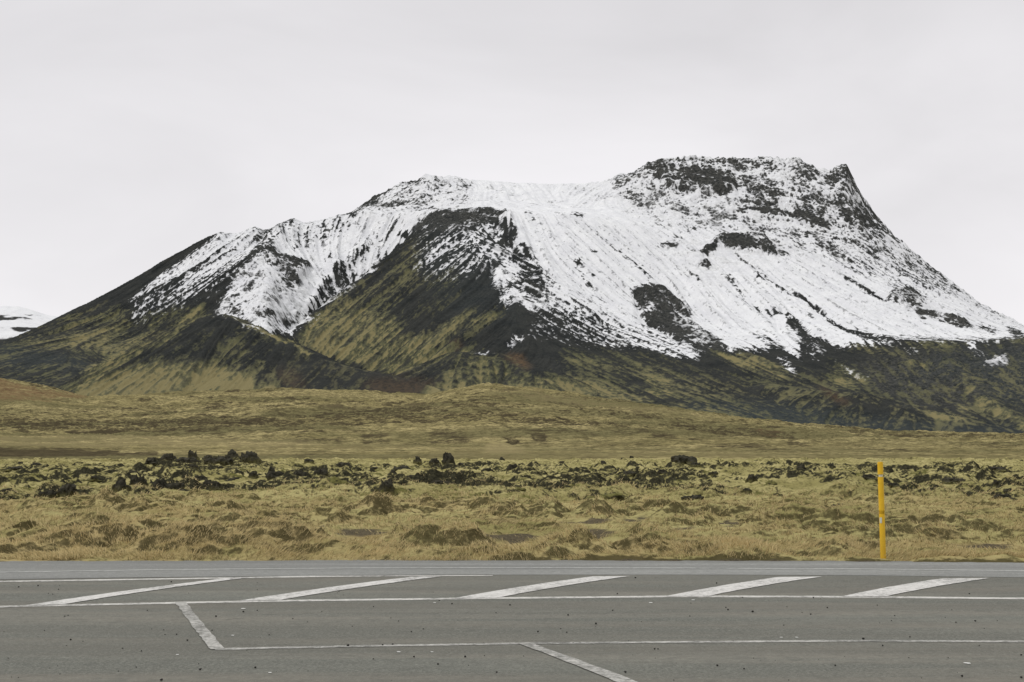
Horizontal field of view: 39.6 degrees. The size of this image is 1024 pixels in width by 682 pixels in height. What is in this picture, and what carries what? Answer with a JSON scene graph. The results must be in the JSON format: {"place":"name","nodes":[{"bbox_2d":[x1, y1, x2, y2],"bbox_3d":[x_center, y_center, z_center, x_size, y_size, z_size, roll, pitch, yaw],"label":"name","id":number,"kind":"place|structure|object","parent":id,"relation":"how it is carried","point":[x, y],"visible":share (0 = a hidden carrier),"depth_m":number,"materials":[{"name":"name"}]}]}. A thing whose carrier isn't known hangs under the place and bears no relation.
{"place":"outdoors","nodes":[
{"label":"outdoors","id":0,"kind":"place"},
{"bbox_2d":[0,306,56,341],"bbox_3d":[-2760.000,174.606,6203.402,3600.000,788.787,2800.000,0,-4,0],"label":"mountain","id":1,"kind":"structure","parent":0,"point":[16,321],"depth_m":6044.64,"materials":[{"name":"white snow"}]},
{"bbox_2d":[0,155,1023,433],"bbox_3d":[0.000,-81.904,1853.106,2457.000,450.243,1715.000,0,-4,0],"label":"mountain","id":2,"kind":"structure","parent":0,"point":[794,289],"depth_m":1594.33,"materials":[{"name":"white snow"}]},
{"bbox_2d":[0,574,1023,681],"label":"parking area","id":3,"kind":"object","parent":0,"point":[104,622],"visible":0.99,"depth_m":12.30,"materials":[{"name":"asphalt"}]},
{"bbox_2d":[0,455,1023,562],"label":"moss field","id":4,"kind":"structure","parent":0,"point":[818,474],"depth_m":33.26,"materials":[{"name":"plant"}]},
{"bbox_2d":[0,466,23,471],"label":"lava rock","id":5,"kind":"object","parent":4,"relation":"on","point":[14,468],"visible":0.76,"depth_m":81.07,"materials":[{"name":"black stone"}]},
{"bbox_2d":[38,490,56,498],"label":"lava rock","id":6,"kind":"object","parent":4,"relation":"on","point":[51,493],"visible":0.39,"depth_m":42.66,"materials":[{"name":"black stone"}]},
{"bbox_2d":[57,483,76,497],"bbox_3d":[-13.342,4.578,42.767,0.655,0.618,0.599,-2,-5,28],"label":"lava rock","id":7,"kind":"object","parent":4,"relation":"on","point":[67,489],"visible":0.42,"depth_m":42.61,"materials":[{"name":"grey stone"}]},
{"bbox_2d":[86,476,100,481],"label":"lava rock","id":8,"kind":"object","parent":4,"relation":"on","point":[93,478],"visible":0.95,"depth_m":66.95,"materials":[{"name":"black stone"}]},
{"bbox_2d":[111,479,131,492],"bbox_3d":[-12.452,4.709,45.024,0.685,0.706,0.597,-3,-5,31],"label":"lava rock","id":9,"kind":"object","parent":4,"relation":"on","point":[119,485],"visible":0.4,"depth_m":44.89,"materials":[{"name":"black stone"}]},
{"bbox_2d":[129,474,138,484],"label":"lava rock","id":10,"kind":"object","parent":4,"relation":"on","point":[133,479],"visible":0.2,"depth_m":49.47,"materials":[{"name":"black stone"}]},
{"bbox_2d":[138,476,148,485],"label":"lava rock","id":11,"kind":"object","parent":4,"relation":"on","point":[142,480],"visible":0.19,"depth_m":54.25,"materials":[{"name":"black stone"}]},
{"bbox_2d":[145,457,157,465],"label":"lava rock","id":12,"kind":"object","parent":4,"relation":"on","point":[149,461],"visible":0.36,"depth_m":97.43,"materials":[{"name":"black stone"}]},
{"bbox_2d":[152,478,165,488],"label":"lava rock","id":13,"kind":"object","parent":4,"relation":"on","point":[160,483],"visible":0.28,"depth_m":47.37,"materials":[{"name":"black stone"}]},
{"bbox_2d":[159,453,176,460],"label":"lava rock","id":14,"kind":"object","parent":4,"relation":"on","point":[169,456],"visible":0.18,"depth_m":117.82,"materials":[{"name":"black stone"}]},
{"bbox_2d":[165,482,184,489],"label":"lava rock","id":15,"kind":"object","parent":4,"relation":"on","point":[176,485],"visible":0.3,"depth_m":47.44,"materials":[{"name":"black stone"}]},
{"bbox_2d":[176,457,199,463],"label":"lava rock","id":16,"kind":"object","parent":4,"relation":"on","point":[191,460],"visible":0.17,"depth_m":103.46,"materials":[{"name":"black stone"}]},
{"bbox_2d":[188,464,198,469],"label":"lava rock","id":17,"kind":"object","parent":4,"relation":"on","point":[194,466],"visible":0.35,"depth_m":87.72,"materials":[{"name":"black stone"}]},
{"bbox_2d":[188,450,199,459],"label":"lava rock","id":18,"kind":"object","parent":4,"relation":"on","point":[191,453],"visible":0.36,"depth_m":131.42,"materials":[{"name":"black stone"}]},
{"bbox_2d":[194,475,207,480],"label":"lava rock","id":19,"kind":"object","parent":4,"relation":"on","point":[201,477],"visible":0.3,"depth_m":68.23,"materials":[{"name":"black stone"}]},
{"bbox_2d":[203,481,212,488],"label":"lava rock","id":20,"kind":"object","parent":4,"relation":"on","point":[206,483],"visible":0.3,"depth_m":50.26,"materials":[{"name":"black stone"}]},
{"bbox_2d":[209,481,222,490],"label":"lava rock","id":21,"kind":"object","parent":4,"relation":"on","point":[215,485],"visible":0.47,"depth_m":48.79,"materials":[{"name":"black stone"}]},
{"bbox_2d":[203,455,233,465],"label":"lava rock","id":22,"kind":"object","parent":4,"relation":"on","point":[224,461],"visible":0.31,"depth_m":103.19,"materials":[{"name":"black stone"}]},
{"bbox_2d":[225,449,238,459],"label":"lava rock","id":23,"kind":"object","parent":4,"relation":"on","point":[233,454],"visible":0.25,"depth_m":110.32,"materials":[{"name":"black stone"}]},
{"bbox_2d":[224,477,239,480],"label":"lava rock","id":24,"kind":"object","parent":4,"relation":"on","point":[231,479],"visible":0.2,"depth_m":66.92,"materials":[{"name":"black stone"}]},
{"bbox_2d":[239,451,260,463],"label":"lava rock","id":25,"kind":"object","parent":4,"relation":"on","point":[250,457],"visible":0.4,"depth_m":106.39,"materials":[{"name":"black stone"}]},
{"bbox_2d":[248,471,257,478],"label":"lava rock","id":26,"kind":"object","parent":4,"relation":"on","point":[253,475],"visible":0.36,"depth_m":71.19,"materials":[{"name":"black stone"}]},
{"bbox_2d":[266,466,275,474],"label":"lava rock","id":27,"kind":"object","parent":4,"relation":"on","point":[271,468],"visible":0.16,"depth_m":71.13,"materials":[{"name":"black stone"}]},
{"bbox_2d":[265,471,284,480],"bbox_3d":[-9.607,5.730,58.942,1.109,0.694,0.920,2,-5,-31],"label":"lava rock","id":28,"kind":"object","parent":4,"relation":"on","point":[271,475],"visible":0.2,"depth_m":58.75,"materials":[{"name":"black stone"}]},
{"bbox_2d":[293,470,307,476],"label":"lava rock","id":29,"kind":"object","parent":4,"relation":"on","point":[300,473],"visible":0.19,"depth_m":61.08,"materials":[{"name":"black stone"}]},
{"bbox_2d":[304,459,313,463],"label":"lava rock","id":30,"kind":"object","parent":4,"relation":"on","point":[308,461],"visible":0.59,"depth_m":117.89,"materials":[{"name":"black stone"}]},
{"bbox_2d":[313,467,327,475],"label":"lava rock","id":31,"kind":"object","parent":4,"relation":"on","point":[322,471],"visible":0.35,"depth_m":63.14,"materials":[{"name":"black stone"}]},
{"bbox_2d":[326,476,350,484],"bbox_3d":[-6.213,5.110,50.339,1.036,0.664,0.849,-2,-5,27],"label":"mossy rock","id":32,"kind":"object","parent":4,"relation":"on","point":[336,480],"visible":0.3,"depth_m":50.17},
{"bbox_2d":[336,462,350,467],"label":"lava rock","id":33,"kind":"object","parent":4,"relation":"on","point":[340,464],"visible":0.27,"depth_m":103.48,"materials":[{"name":"black stone"}]},
{"bbox_2d":[374,478,394,495],"bbox_3d":[-4.033,4.738,45.031,0.612,0.773,0.497,2,-5,-29],"label":"lava rock","id":34,"kind":"object","parent":4,"relation":"on","point":[385,486],"visible":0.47,"depth_m":44.90,"materials":[{"name":"grey stone"}]},
{"bbox_2d":[393,465,412,471],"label":"lava rock","id":35,"kind":"object","parent":4,"relation":"on","point":[395,469],"visible":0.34,"depth_m":87.42,"materials":[{"name":"black stone"}]},
{"bbox_2d":[413,456,421,464],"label":"lava rock","id":36,"kind":"object","parent":4,"relation":"on","point":[418,460],"visible":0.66,"depth_m":117.84,"materials":[{"name":"black stone"}]},
{"bbox_2d":[429,458,440,465],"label":"lava rock","id":37,"kind":"object","parent":4,"relation":"on","point":[433,460],"visible":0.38,"depth_m":103.52,"materials":[{"name":"black stone"}]},
{"bbox_2d":[431,479,449,484],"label":"lava rock","id":38,"kind":"object","parent":4,"relation":"on","point":[440,482],"visible":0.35,"depth_m":49.55,"materials":[{"name":"black stone"}]},
{"bbox_2d":[441,452,454,464],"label":"lava rock","id":39,"kind":"object","parent":4,"relation":"on","point":[448,457],"visible":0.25,"depth_m":100.50,"materials":[{"name":"black stone"}]},
{"bbox_2d":[469,492,496,497],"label":"mossy rock","id":40,"kind":"object","parent":4,"relation":"on","point":[478,494],"visible":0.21,"depth_m":43.78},
{"bbox_2d":[481,468,494,471],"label":"lava rock","id":41,"kind":"object","parent":4,"relation":"on","point":[486,469],"visible":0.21,"depth_m":89.88,"materials":[{"name":"black stone"}]},
{"bbox_2d":[506,464,517,469],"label":"lava rock","id":42,"kind":"object","parent":4,"relation":"on","point":[511,467],"visible":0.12,"depth_m":92.23,"materials":[{"name":"black stone"}]},
{"bbox_2d":[586,493,625,501],"bbox_3d":[2.670,4.444,40.225,1.148,0.316,1.168,-1,-4,15],"label":"mossy rock","id":43,"kind":"object","parent":4,"relation":"on","point":[618,496],"visible":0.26,"depth_m":40.02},
{"bbox_2d":[618,470,636,476],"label":"lava rock","id":44,"kind":"object","parent":4,"relation":"on","point":[629,473],"visible":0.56,"depth_m":64.27,"materials":[{"name":"black stone"}]},
{"bbox_2d":[657,469,666,473],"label":"lava rock","id":45,"kind":"object","parent":4,"relation":"on","point":[661,471],"visible":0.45,"depth_m":72.69,"materials":[{"name":"black stone"}]},
{"bbox_2d":[671,455,696,465],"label":"lava rock","id":46,"kind":"object","parent":4,"relation":"on","point":[680,460],"visible":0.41,"depth_m":106.60,"materials":[{"name":"black stone"}]},
{"bbox_2d":[681,494,703,499],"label":"lava rock","id":47,"kind":"object","parent":4,"relation":"on","point":[693,497],"visible":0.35,"depth_m":42.07,"materials":[{"name":"black stone"}]},
{"bbox_2d":[690,461,700,466],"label":"lava rock","id":48,"kind":"object","parent":4,"relation":"on","point":[694,464],"visible":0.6,"depth_m":103.51,"materials":[{"name":"black stone"}]},
{"bbox_2d":[709,471,717,475],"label":"lava rock","id":49,"kind":"object","parent":4,"relation":"on","point":[712,473],"visible":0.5,"depth_m":77.63,"materials":[{"name":"black stone"}]},
{"bbox_2d":[739,488,751,492],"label":"lava rock","id":50,"kind":"object","parent":4,"relation":"on","point":[749,490],"visible":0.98,"depth_m":46.81,"materials":[{"name":"brown stone"}]},
{"bbox_2d":[745,474,758,482],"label":"lava rock","id":51,"kind":"object","parent":4,"relation":"on","point":[751,478],"visible":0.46,"depth_m":64.42,"materials":[{"name":"black stone"}]},
{"bbox_2d":[766,480,776,484],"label":"mossy rock","id":52,"kind":"object","parent":4,"relation":"on","point":[769,482],"visible":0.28,"depth_m":56.96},
{"bbox_2d":[861,474,877,481],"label":"lava rock","id":53,"kind":"object","parent":4,"relation":"on","point":[867,476],"visible":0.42,"depth_m":62.06,"materials":[{"name":"black stone"}]},
{"bbox_2d":[877,462,885,558],"bbox_3d":[5.066,2.399,19.479,0.105,1.483,0.064,3,-5,-35],"label":"marker post","id":54,"kind":"object","parent":4,"relation":"on","point":[881,512],"visible":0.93,"depth_m":19.46,"materials":[{"name":"yellow plastic"}]},
{"bbox_2d":[887,483,899,487],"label":"lava rock","id":55,"kind":"object","parent":4,"relation":"on","point":[892,485],"visible":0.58,"depth_m":54.20,"materials":[{"name":"black stone"}]},
{"bbox_2d":[941,477,965,484],"bbox_3d":[19.668,6.275,63.369,1.136,0.470,0.977,-2,-4,22],"label":"lava rock","id":56,"kind":"object","parent":4,"relation":"on","point":[949,480],"visible":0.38,"depth_m":63.22,"materials":[{"name":"black stone"}]},
{"bbox_2d":[993,479,998,486],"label":"lava rock","id":57,"kind":"object","parent":4,"relation":"on","point":[996,483],"visible":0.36,"depth_m":53.40,"materials":[{"name":"black stone"}]},
{"bbox_2d":[990,466,1006,472],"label":"lava rock","id":58,"kind":"object","parent":4,"relation":"on","point":[1003,469],"visible":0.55,"depth_m":74.07,"materials":[{"name":"black stone"}]},
{"bbox_2d":[992,494,1017,500],"bbox_3d":[13.685,4.375,39.290,0.738,0.315,0.586,2,-5,-25],"label":"lava rock","id":59,"kind":"object","parent":4,"relation":"on","point":[1004,496],"visible":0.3,"depth_m":39.19,"materials":[{"name":"black stone"}]},
{"bbox_2d":[0,378,1023,459],"bbox_3d":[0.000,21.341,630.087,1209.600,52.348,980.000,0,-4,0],"label":"hills","id":60,"kind":"structure","parent":0,"point":[490,421],"depth_m":449.28,"materials":[{"name":"plant"}]},
{"bbox_2d":[0,560,1023,578],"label":"road","id":61,"kind":"structure","parent":0,"point":[73,569],"depth_m":18.14,"materials":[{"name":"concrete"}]},
{"bbox_2d":[0,0,1023,324],"label":"sky","id":62,"kind":"structure","parent":0,"point":[134,134],"materials":[{"name":"white"}]}
]}

